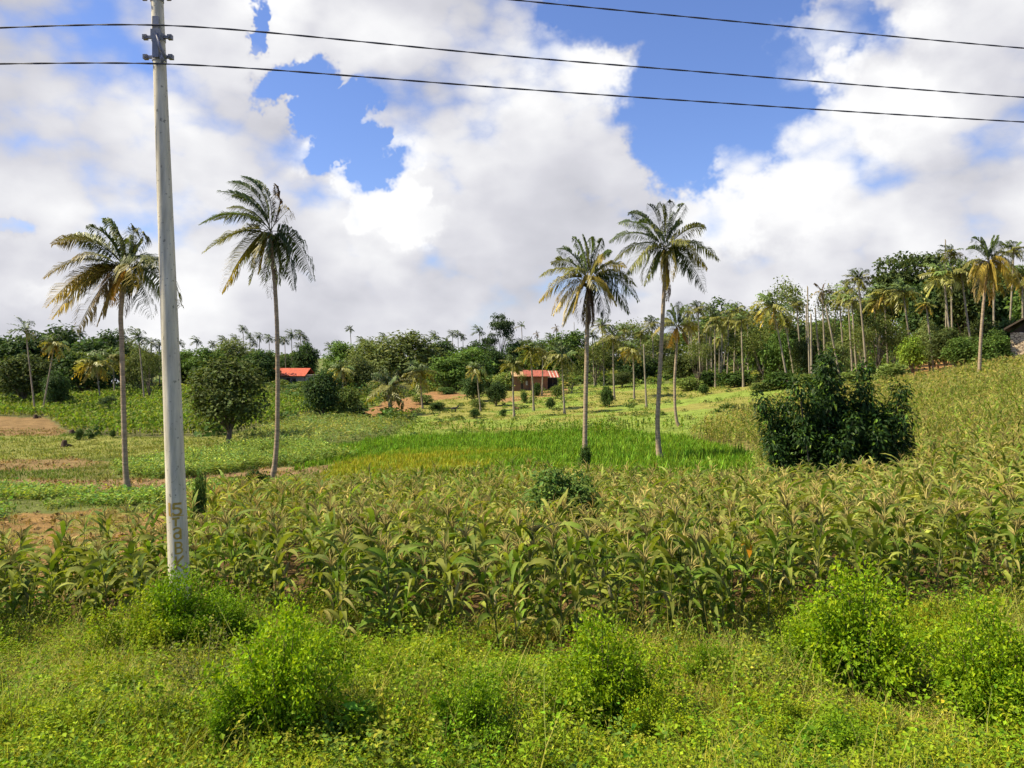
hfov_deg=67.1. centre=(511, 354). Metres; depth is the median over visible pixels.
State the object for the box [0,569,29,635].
maize plant
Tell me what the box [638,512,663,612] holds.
maize plant
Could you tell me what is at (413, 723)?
shrub
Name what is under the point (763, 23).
power line
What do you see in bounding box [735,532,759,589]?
maize plant
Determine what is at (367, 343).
tree
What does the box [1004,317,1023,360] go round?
stone hut
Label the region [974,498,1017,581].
maize plant
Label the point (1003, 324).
tree
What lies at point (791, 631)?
shrub
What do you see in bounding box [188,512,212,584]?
maize plant
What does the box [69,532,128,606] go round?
maize plant
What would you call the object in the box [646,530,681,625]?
maize plant
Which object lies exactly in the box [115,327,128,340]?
coconut palm
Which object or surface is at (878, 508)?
maize plant
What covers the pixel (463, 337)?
coconut palm
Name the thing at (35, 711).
shrub
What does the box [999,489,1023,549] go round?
maize plant
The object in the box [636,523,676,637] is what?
maize plant
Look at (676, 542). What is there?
maize plant
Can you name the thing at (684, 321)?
coconut palm
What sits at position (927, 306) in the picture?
coconut palm
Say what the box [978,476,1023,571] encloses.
maize plant
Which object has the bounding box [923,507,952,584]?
maize plant
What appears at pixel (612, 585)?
maize plant
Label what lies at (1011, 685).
shrub
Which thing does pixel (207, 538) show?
maize plant
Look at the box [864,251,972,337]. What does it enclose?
tree
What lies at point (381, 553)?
maize plant
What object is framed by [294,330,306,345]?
coconut palm
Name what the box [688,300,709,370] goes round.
coconut palm
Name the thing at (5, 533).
maize plant
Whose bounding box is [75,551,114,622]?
maize plant
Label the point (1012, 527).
maize plant
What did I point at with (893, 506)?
maize plant
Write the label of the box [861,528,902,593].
maize plant
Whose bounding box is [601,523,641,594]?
maize plant
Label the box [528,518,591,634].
maize plant
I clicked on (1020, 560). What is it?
maize plant
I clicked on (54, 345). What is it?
coconut palm
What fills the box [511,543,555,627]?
maize plant
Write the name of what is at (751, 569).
maize plant
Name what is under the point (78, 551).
maize plant
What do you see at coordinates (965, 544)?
maize plant
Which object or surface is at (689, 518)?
maize plant
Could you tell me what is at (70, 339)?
tree
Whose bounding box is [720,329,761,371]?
tree
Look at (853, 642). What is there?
shrub
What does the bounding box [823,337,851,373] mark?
tree
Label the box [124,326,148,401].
coconut palm
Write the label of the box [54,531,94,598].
maize plant
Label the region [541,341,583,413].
coconut palm
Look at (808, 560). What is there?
maize plant
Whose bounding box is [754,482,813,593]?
maize plant
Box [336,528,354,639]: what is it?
maize plant
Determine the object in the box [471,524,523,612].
maize plant
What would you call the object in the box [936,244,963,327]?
coconut palm
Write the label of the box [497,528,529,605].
maize plant
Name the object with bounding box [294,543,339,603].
maize plant
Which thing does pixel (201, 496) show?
bush
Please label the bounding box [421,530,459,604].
maize plant
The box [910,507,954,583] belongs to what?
maize plant
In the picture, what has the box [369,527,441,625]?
maize plant
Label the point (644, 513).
maize plant
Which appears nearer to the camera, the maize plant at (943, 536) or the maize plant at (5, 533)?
the maize plant at (943, 536)
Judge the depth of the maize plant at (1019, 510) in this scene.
11.80 m
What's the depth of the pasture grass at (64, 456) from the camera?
70.15 m
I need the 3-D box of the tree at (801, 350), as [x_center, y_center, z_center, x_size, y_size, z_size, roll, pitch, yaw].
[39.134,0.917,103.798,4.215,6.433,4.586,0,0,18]
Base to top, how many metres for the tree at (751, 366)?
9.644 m
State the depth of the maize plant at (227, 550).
12.89 m
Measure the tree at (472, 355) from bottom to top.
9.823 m
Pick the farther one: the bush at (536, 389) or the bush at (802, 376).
the bush at (536, 389)
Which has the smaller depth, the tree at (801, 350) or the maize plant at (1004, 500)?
the maize plant at (1004, 500)
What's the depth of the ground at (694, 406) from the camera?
67.70 m
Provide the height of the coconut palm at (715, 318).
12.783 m
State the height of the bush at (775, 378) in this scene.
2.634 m
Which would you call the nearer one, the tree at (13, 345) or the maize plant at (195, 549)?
the maize plant at (195, 549)
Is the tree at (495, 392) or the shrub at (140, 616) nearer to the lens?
the shrub at (140, 616)
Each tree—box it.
[0,330,53,391]
[0,344,12,372]
[0,352,59,399]
[13,320,83,387]
[38,368,73,405]
[50,336,119,391]
[79,328,136,387]
[96,395,116,411]
[115,337,137,382]
[118,342,161,388]
[136,344,161,395]
[159,348,196,383]
[181,345,227,382]
[182,354,271,442]
[206,337,254,364]
[237,348,286,381]
[280,354,297,367]
[290,341,321,372]
[298,368,344,417]
[318,340,361,369]
[341,352,376,386]
[343,336,388,381]
[361,329,446,379]
[418,339,462,379]
[426,355,471,386]
[445,345,498,385]
[458,339,489,360]
[460,373,487,399]
[481,331,499,348]
[482,378,508,405]
[483,345,506,375]
[489,313,516,368]
[493,371,514,389]
[502,336,530,371]
[518,338,560,371]
[518,373,529,383]
[545,328,599,374]
[558,363,582,392]
[575,344,614,385]
[581,336,626,370]
[606,318,651,357]
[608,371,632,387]
[612,355,657,381]
[639,333,681,370]
[662,353,707,378]
[681,337,713,382]
[690,340,730,366]
[692,295,750,360]
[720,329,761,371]
[738,324,777,375]
[742,317,776,379]
[747,344,920,490]
[754,275,813,338]
[756,327,794,375]
[775,323,821,358]
[787,339,817,383]
[801,316,840,359]
[812,283,851,357]
[812,325,851,350]
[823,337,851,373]
[837,323,875,366]
[844,322,878,372]
[845,313,904,374]
[849,286,905,353]
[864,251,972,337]
[873,322,911,363]
[893,266,971,358]
[894,334,928,374]
[909,316,940,370]
[921,327,968,366]
[932,256,999,334]
[939,334,978,365]
[963,317,999,354]
[967,267,1021,328]
[969,327,1014,360]
[986,317,1019,351]
[1001,283,1021,320]
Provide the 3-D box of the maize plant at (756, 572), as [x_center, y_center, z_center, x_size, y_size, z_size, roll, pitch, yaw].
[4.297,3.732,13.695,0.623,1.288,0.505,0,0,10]
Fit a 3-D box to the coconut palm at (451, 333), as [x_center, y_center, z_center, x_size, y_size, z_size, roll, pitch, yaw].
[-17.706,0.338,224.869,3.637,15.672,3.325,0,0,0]
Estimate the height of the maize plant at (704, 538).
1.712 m
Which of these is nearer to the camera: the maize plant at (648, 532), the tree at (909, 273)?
the maize plant at (648, 532)
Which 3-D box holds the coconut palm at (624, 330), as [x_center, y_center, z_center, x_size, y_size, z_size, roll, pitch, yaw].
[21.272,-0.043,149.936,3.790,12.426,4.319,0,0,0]
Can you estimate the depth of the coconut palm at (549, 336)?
221.99 m
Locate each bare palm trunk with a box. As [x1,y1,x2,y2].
[643,344,647,406]
[805,305,807,373]
[807,286,809,373]
[810,313,812,385]
[814,309,819,354]
[825,305,841,380]
[945,239,946,326]
[993,287,994,325]
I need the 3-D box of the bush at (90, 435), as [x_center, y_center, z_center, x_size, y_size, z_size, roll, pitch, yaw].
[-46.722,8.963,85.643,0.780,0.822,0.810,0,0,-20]
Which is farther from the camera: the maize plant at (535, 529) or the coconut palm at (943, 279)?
the coconut palm at (943, 279)
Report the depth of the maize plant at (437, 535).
13.96 m
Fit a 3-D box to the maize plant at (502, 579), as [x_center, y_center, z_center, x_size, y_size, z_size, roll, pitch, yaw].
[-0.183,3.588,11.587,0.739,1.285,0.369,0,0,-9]
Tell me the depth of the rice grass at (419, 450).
54.58 m
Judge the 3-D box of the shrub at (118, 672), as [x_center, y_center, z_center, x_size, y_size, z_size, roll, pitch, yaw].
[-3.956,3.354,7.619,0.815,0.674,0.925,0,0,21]
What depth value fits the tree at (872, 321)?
104.61 m
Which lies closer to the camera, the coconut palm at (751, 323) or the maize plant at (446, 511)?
the maize plant at (446, 511)
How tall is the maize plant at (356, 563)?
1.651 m
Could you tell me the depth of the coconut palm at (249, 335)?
219.47 m
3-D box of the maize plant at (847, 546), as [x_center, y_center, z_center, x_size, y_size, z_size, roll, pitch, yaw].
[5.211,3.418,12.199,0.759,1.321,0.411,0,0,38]
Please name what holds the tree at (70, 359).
on the ground at (694, 406)
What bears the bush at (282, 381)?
on the ground at (694, 406)
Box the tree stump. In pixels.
[60,440,72,446]
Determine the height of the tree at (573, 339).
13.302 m
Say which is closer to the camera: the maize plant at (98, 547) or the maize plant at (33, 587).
the maize plant at (98, 547)
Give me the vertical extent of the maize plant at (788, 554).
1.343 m
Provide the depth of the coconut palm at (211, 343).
219.27 m
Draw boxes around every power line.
[0,24,1023,97]
[0,62,1023,122]
[511,0,1023,48]
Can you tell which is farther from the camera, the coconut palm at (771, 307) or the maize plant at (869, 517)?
the coconut palm at (771, 307)
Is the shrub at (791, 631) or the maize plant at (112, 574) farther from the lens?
the maize plant at (112, 574)
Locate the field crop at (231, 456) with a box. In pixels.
[0,385,683,521]
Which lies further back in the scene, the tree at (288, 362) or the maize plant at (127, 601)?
the tree at (288, 362)
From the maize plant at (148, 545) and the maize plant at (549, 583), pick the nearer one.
the maize plant at (549, 583)
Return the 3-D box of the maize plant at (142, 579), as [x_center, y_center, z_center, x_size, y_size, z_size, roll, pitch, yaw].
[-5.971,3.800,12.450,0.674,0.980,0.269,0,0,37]
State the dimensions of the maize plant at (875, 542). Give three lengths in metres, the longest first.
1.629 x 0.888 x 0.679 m
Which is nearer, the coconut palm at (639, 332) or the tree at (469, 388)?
the tree at (469, 388)
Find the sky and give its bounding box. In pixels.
[0,0,1023,356]
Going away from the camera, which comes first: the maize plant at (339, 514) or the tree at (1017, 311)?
the maize plant at (339, 514)
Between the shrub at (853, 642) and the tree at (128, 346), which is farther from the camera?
the tree at (128, 346)
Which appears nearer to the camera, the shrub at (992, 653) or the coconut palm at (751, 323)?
the shrub at (992, 653)
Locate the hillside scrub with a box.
[0,340,1015,437]
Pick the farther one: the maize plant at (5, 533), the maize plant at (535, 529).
the maize plant at (5, 533)
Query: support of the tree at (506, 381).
on the ground at (694, 406)
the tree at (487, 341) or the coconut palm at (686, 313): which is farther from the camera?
the tree at (487, 341)
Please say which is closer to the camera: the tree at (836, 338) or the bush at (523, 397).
the bush at (523, 397)
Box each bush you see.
[74,428,83,439]
[87,432,94,438]
[109,430,115,436]
[188,465,207,542]
[245,466,270,493]
[272,379,288,385]
[325,367,352,387]
[330,385,361,414]
[410,394,434,403]
[426,402,445,410]
[436,387,457,393]
[468,408,480,417]
[470,398,486,409]
[499,409,506,415]
[511,464,599,553]
[520,391,527,402]
[531,382,540,395]
[545,397,555,408]
[550,384,561,398]
[577,445,591,467]
[599,384,613,406]
[672,377,703,390]
[689,370,724,385]
[698,384,708,393]
[711,370,757,386]
[747,382,774,390]
[761,370,800,388]
[792,373,816,386]
[830,370,874,386]
[870,361,913,384]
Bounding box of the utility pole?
[142,0,190,613]
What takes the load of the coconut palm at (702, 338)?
on the ground at (694, 406)
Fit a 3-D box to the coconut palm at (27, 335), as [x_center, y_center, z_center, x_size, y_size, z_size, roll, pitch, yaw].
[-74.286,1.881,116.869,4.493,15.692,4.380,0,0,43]
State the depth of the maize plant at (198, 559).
12.50 m
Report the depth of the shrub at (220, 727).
6.53 m
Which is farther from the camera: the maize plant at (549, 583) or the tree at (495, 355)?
the tree at (495, 355)
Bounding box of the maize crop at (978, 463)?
[0,353,1023,599]
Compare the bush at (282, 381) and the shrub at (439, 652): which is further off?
the bush at (282, 381)
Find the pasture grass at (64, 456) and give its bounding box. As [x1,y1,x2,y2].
[0,380,873,586]
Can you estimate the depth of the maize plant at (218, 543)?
11.91 m
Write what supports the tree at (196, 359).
on the ground at (694, 406)
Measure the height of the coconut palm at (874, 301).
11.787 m
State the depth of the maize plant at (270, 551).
13.41 m
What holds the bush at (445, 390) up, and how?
on the ground at (694, 406)
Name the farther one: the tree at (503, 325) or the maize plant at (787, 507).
the tree at (503, 325)
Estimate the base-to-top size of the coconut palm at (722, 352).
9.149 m
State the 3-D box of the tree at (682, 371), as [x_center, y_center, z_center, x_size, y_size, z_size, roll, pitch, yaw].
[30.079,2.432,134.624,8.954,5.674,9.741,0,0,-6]
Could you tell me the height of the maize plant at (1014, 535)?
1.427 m
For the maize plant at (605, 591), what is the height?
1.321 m
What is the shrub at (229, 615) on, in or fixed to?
on the ground at (694, 406)
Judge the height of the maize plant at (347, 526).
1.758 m
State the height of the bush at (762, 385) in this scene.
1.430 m
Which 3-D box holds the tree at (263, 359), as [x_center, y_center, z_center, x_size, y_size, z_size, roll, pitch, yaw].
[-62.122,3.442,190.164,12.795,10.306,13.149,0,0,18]
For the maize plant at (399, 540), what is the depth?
12.31 m
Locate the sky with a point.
(423, 207)
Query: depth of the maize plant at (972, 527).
12.65 m
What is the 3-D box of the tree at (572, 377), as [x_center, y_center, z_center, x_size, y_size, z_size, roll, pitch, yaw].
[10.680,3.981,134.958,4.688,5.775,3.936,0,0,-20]
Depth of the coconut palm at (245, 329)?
223.05 m
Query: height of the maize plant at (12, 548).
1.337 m
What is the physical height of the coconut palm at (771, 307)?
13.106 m
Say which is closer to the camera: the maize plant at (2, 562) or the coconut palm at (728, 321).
the maize plant at (2, 562)
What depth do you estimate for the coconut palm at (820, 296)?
107.92 m
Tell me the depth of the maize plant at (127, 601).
10.63 m
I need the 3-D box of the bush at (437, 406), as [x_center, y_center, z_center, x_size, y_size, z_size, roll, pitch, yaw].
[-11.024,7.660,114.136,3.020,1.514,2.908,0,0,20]
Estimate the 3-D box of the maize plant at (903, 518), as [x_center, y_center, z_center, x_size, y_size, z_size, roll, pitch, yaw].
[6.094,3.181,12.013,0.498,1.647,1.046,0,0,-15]
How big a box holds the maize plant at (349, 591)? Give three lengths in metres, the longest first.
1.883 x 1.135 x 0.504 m
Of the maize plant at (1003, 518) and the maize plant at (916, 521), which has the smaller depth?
the maize plant at (916, 521)
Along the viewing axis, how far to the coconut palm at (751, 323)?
139.70 m
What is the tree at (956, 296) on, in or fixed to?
on the ground at (694, 406)
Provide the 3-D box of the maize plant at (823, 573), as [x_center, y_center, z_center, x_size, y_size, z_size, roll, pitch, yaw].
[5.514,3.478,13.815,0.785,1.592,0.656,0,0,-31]
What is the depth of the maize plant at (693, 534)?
10.01 m
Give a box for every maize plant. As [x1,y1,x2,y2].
[0,523,14,600]
[0,535,45,612]
[0,536,40,584]
[0,543,23,621]
[0,552,36,619]
[0,553,36,625]
[0,560,49,630]
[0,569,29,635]
[4,524,39,607]
[6,541,40,619]
[23,551,55,615]
[23,566,60,609]
[24,539,48,593]
[29,562,59,617]
[30,570,77,628]
[37,546,72,609]
[37,546,76,617]
[40,512,81,602]
[48,566,82,624]
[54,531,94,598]
[58,533,76,602]
[59,532,88,602]
[59,536,77,597]
[65,530,121,604]
[66,544,89,616]
[67,558,109,632]
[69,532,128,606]
[70,533,133,628]
[74,542,127,605]
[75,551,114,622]
[77,539,104,606]
[79,548,111,623]
[93,537,125,610]
[102,538,126,608]
[110,556,146,604]
[111,549,124,606]
[114,544,145,604]
[115,564,164,620]
[116,528,156,611]
[117,560,157,609]
[122,553,155,615]
[128,563,149,601]
[129,529,166,575]
[136,527,165,589]
[137,555,165,599]
[141,563,167,613]
[151,535,212,605]
[151,542,167,588]
[161,535,226,603]
[164,523,213,591]
[167,540,213,595]
[188,509,213,575]
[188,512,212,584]
[189,523,231,604]
[189,524,229,598]
[189,529,218,592]
[190,524,214,593]
[191,520,244,593]
[195,502,261,587]
[201,506,251,594]
[210,506,251,596]
[213,536,261,597]
[220,519,268,600]
[228,520,263,598]
[231,523,275,609]
[239,527,286,595]
[242,521,274,607]
[248,505,305,617]
[248,514,302,613]
[248,527,291,595]
[250,502,274,587]
[252,504,298,604]
[261,517,282,605]
[287,518,327,577]
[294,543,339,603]
[295,519,375,633]
[295,526,352,608]
[303,504,346,597]
[305,529,348,603]
[305,531,340,597]
[310,550,357,646]
[318,533,376,616]
[320,495,339,573]
[320,506,384,606]
[322,553,367,607]
[327,505,380,597]
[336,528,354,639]
[337,505,396,592]
[338,509,356,593]
[344,512,385,602]
[345,500,394,608]
[345,528,422,638]
[348,515,403,605]
[349,564,403,644]
[353,509,414,614]
[354,519,382,609]
[354,534,421,643]
[355,558,390,632]
[368,531,398,605]
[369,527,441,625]
[371,524,426,610]
[375,552,423,622]
[382,506,401,590]
[384,517,424,601]
[385,525,433,593]
[387,550,430,641]
[391,533,438,610]
[393,520,416,592]
[410,529,433,605]
[411,536,445,609]
[418,526,460,603]
[418,530,475,639]
[419,555,465,638]
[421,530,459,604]
[422,531,475,613]
[426,498,475,599]
[433,513,480,605]
[433,542,484,630]
[450,515,508,624]
[452,516,489,600]
[460,514,502,597]
[460,556,519,650]
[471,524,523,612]
[476,554,523,631]
[477,532,511,612]
[479,520,502,596]
[480,534,542,651]
[486,545,504,616]
[493,532,553,645]
[495,515,561,630]
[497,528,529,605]
[503,531,549,615]
[510,507,541,616]
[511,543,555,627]
[518,537,543,621]
[523,515,584,617]
[523,519,549,601]
[525,573,568,659]
[526,528,589,652]
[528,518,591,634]
[534,528,562,608]
[553,523,612,617]
[555,518,589,584]
[559,508,608,618]
[559,518,630,635]
[559,524,588,643]
[565,544,573,594]
[577,516,640,613]
[578,516,611,611]
[580,532,657,646]
[581,521,623,597]
[583,568,627,630]
[587,517,621,602]
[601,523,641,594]
[601,548,645,625]
[603,560,639,618]
[605,521,643,608]
[605,525,644,591]
[609,543,679,636]
[611,521,634,602]
[619,503,673,617]
[627,516,674,626]
[633,546,653,635]
[635,499,688,608]
[636,515,669,583]
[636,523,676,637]
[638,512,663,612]
[639,521,703,625]
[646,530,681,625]
[647,505,681,581]
[649,495,707,623]
[650,538,700,638]
[652,505,719,613]
[653,551,722,636]
[662,521,725,647]
[663,487,701,584]
[673,519,736,621]
[673,521,741,646]
[673,525,696,618]
[674,525,726,619]
[674,550,726,622]
[680,522,729,637]
[685,520,751,634]
[695,509,736,580]
[701,509,742,610]
[704,523,735,591]
[709,535,737,595]
[718,510,743,620]
[719,530,742,600]
[720,539,775,622]
[724,526,765,628]
[732,498,778,589]
[734,511,791,606]
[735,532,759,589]
[738,532,798,606]
[740,530,768,588]
[741,518,802,625]
[748,506,817,616]
[753,516,802,599]
[753,519,799,596]
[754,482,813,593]
[761,523,816,600]
[763,547,787,598]
[765,490,825,598]
[772,493,856,613]
[779,541,803,617]
[782,499,824,598]
[789,491,837,586]
[793,508,835,604]
[798,520,836,600]
[799,510,838,583]
[802,508,838,574]
[804,526,850,592]
[816,496,860,576]
[820,531,863,604]
[836,502,891,595]
[836,512,852,599]
[837,517,858,566]
[839,533,884,586]
[841,518,863,568]
[844,494,897,594]
[845,490,912,575]
[845,518,882,588]
[850,517,892,603]
[851,518,901,595]
[859,511,892,562]
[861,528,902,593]
[863,494,928,591]
[863,496,893,575]
[869,503,902,600]
[874,507,938,602]
[881,532,923,602]
[883,509,909,572]
[884,530,933,608]
[886,516,937,595]
[886,519,905,602]
[887,491,909,557]
[890,526,921,595]
[898,497,978,611]
[898,502,924,589]
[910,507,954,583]
[914,498,994,603]
[922,481,980,575]
[922,527,964,594]
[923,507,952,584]
[930,492,990,571]
[933,499,1000,600]
[939,500,959,563]
[944,529,1001,609]
[948,501,1008,598]
[949,502,984,600]
[951,500,985,585]
[972,482,1021,588]
[973,506,1005,583]
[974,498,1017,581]
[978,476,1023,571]
[988,522,1023,602]
[989,487,1023,558]
[989,513,1023,600]
[990,504,1021,569]
[990,516,1023,598]
[991,515,1022,576]
[994,486,1023,554]
[994,526,1023,577]
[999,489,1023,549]
[1001,498,1023,568]
[1003,485,1023,574]
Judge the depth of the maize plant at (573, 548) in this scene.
13.89 m
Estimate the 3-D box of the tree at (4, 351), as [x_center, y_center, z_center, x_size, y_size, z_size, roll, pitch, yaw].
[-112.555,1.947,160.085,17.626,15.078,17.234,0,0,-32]
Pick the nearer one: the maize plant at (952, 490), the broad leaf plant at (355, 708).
the broad leaf plant at (355, 708)
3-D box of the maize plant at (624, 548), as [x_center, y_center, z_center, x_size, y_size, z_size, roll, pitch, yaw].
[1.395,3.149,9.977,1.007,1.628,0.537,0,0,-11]
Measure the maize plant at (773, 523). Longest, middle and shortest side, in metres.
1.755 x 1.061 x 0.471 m
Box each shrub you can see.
[0,640,11,689]
[0,683,151,767]
[45,657,147,704]
[53,582,188,669]
[129,551,244,650]
[132,682,198,727]
[135,614,255,696]
[180,584,272,661]
[190,681,274,763]
[191,590,367,753]
[290,619,360,676]
[339,643,426,697]
[386,627,469,678]
[399,701,437,737]
[408,647,533,758]
[493,652,553,698]
[507,707,591,763]
[520,600,689,735]
[602,678,700,749]
[649,623,708,651]
[676,639,741,697]
[713,684,819,754]
[732,637,786,658]
[760,602,820,670]
[784,707,891,767]
[793,552,946,704]
[858,669,948,710]
[898,617,963,658]
[903,582,1023,738]
[971,626,1023,732]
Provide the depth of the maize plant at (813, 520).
11.68 m
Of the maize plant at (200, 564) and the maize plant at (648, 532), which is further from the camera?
the maize plant at (200, 564)
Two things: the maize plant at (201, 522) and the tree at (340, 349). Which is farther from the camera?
the tree at (340, 349)
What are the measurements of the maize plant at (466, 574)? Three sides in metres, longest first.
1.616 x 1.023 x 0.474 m
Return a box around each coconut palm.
[8,315,39,413]
[37,333,72,415]
[42,217,183,489]
[70,349,116,395]
[74,328,86,342]
[97,346,129,390]
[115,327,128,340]
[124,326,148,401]
[143,337,156,380]
[151,339,160,383]
[179,339,184,347]
[188,335,201,347]
[199,175,315,478]
[207,340,216,348]
[216,335,226,348]
[228,333,239,342]
[237,325,247,342]
[244,331,254,350]
[248,339,258,349]
[252,332,264,350]
[262,334,274,352]
[279,336,289,367]
[283,329,297,367]
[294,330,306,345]
[301,335,309,343]
[327,359,354,391]
[345,326,353,347]
[365,368,414,408]
[401,359,437,408]
[428,330,439,339]
[446,330,455,345]
[453,330,461,349]
[459,333,467,340]
[465,361,486,410]
[471,324,485,339]
[498,354,525,415]
[514,322,525,368]
[514,340,544,410]
[527,342,552,395]
[538,235,638,447]
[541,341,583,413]
[545,333,553,340]
[582,329,599,385]
[590,317,612,385]
[594,324,627,399]
[609,199,720,456]
[615,323,630,383]
[617,339,645,398]
[629,327,648,379]
[641,315,659,375]
[651,301,699,426]
[678,304,695,351]
[681,314,701,357]
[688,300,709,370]
[693,330,707,358]
[697,322,713,369]
[701,307,728,386]
[703,302,719,370]
[710,321,730,373]
[711,334,727,372]
[713,330,726,368]
[716,311,739,378]
[720,301,749,371]
[729,313,750,386]
[739,308,758,375]
[746,317,760,364]
[747,291,794,372]
[748,303,765,325]
[773,312,796,373]
[786,296,806,340]
[809,283,833,353]
[827,292,850,371]
[832,280,865,370]
[836,291,865,370]
[842,268,872,377]
[861,292,883,359]
[864,282,901,362]
[880,277,922,370]
[913,297,936,371]
[917,259,966,367]
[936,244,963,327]
[940,257,979,340]
[961,235,1022,373]
[1000,264,1023,317]
[1001,240,1023,317]
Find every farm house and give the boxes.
[274,368,317,382]
[511,370,559,390]
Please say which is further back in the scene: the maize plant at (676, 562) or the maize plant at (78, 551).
the maize plant at (78, 551)
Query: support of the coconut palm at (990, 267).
on the ground at (694, 406)
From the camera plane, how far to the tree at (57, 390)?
127.23 m
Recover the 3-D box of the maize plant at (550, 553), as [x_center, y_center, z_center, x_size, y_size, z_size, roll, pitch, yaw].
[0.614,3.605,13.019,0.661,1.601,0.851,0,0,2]
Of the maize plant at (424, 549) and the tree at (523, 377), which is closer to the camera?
the maize plant at (424, 549)
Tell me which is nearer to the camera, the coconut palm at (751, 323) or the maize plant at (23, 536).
the maize plant at (23, 536)
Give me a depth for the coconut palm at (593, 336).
149.89 m
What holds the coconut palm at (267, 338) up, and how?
on the ground at (694, 406)
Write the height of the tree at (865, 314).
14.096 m
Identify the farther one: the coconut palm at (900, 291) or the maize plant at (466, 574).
the coconut palm at (900, 291)
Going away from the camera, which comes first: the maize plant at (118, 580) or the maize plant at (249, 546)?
the maize plant at (118, 580)
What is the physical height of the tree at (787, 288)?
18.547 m
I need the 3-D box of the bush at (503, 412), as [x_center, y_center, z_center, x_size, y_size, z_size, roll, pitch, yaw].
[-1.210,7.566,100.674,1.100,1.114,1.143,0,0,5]
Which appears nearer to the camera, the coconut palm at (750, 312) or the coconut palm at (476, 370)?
the coconut palm at (476, 370)
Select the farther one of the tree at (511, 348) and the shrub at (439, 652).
the tree at (511, 348)
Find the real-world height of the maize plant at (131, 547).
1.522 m
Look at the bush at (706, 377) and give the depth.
123.30 m
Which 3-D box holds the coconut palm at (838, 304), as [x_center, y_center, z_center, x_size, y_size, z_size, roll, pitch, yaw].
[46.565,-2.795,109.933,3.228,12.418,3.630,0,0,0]
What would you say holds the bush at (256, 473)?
on the ground at (694, 406)
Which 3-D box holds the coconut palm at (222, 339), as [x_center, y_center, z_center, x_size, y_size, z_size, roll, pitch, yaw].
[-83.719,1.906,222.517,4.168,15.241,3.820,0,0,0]
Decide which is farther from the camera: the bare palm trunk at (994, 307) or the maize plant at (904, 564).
the bare palm trunk at (994, 307)
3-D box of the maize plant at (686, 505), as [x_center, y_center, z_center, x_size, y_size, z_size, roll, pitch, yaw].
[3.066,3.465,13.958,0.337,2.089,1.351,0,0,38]
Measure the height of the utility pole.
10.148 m
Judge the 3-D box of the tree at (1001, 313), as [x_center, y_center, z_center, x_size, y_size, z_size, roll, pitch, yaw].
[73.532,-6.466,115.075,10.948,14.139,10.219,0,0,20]
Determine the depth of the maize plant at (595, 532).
12.63 m
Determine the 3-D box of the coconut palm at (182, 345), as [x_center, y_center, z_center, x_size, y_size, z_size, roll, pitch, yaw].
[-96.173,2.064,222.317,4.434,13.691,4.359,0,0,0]
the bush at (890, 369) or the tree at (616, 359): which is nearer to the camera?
the bush at (890, 369)
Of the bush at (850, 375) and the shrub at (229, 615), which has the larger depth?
the bush at (850, 375)
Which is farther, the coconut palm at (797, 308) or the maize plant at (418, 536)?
the coconut palm at (797, 308)
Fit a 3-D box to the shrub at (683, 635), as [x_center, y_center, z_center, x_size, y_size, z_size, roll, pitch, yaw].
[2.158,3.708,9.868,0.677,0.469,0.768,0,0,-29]
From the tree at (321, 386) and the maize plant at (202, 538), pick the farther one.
the tree at (321, 386)
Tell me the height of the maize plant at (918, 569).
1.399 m
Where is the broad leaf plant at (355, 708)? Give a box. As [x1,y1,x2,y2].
[320,699,396,758]
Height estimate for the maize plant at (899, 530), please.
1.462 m
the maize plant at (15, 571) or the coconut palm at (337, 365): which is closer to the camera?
the maize plant at (15, 571)
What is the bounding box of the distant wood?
[0,260,1023,380]
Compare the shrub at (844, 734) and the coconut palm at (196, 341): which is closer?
the shrub at (844, 734)
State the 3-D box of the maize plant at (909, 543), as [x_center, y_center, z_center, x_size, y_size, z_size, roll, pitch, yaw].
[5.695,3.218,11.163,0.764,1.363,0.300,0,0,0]
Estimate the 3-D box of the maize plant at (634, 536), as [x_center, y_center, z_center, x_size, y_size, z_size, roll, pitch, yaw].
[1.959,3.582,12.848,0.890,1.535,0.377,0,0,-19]
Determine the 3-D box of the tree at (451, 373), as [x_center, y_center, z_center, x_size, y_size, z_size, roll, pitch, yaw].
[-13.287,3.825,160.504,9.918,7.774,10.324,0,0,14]
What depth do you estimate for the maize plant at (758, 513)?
14.09 m
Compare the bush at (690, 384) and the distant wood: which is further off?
the distant wood
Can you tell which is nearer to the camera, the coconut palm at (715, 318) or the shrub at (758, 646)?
the shrub at (758, 646)
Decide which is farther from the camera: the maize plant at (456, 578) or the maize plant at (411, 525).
the maize plant at (411, 525)
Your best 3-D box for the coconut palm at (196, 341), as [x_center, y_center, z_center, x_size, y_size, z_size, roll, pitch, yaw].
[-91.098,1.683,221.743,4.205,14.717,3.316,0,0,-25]
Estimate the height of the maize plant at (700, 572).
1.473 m
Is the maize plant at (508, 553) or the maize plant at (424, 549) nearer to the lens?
the maize plant at (508, 553)
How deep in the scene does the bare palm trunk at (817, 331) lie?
109.91 m
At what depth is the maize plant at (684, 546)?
11.01 m
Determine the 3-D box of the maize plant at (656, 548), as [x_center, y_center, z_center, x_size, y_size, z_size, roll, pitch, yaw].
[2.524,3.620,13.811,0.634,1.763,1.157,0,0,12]
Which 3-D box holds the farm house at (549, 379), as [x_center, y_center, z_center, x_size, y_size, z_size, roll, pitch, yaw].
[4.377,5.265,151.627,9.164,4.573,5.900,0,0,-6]
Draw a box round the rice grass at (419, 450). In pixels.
[294,422,764,482]
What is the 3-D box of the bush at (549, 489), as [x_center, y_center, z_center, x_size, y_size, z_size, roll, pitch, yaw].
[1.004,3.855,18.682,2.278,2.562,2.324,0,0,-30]
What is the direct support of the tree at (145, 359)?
on the ground at (694, 406)
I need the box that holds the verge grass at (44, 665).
[0,552,1023,767]
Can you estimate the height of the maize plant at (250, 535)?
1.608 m
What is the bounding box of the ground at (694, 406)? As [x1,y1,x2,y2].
[0,354,1023,766]

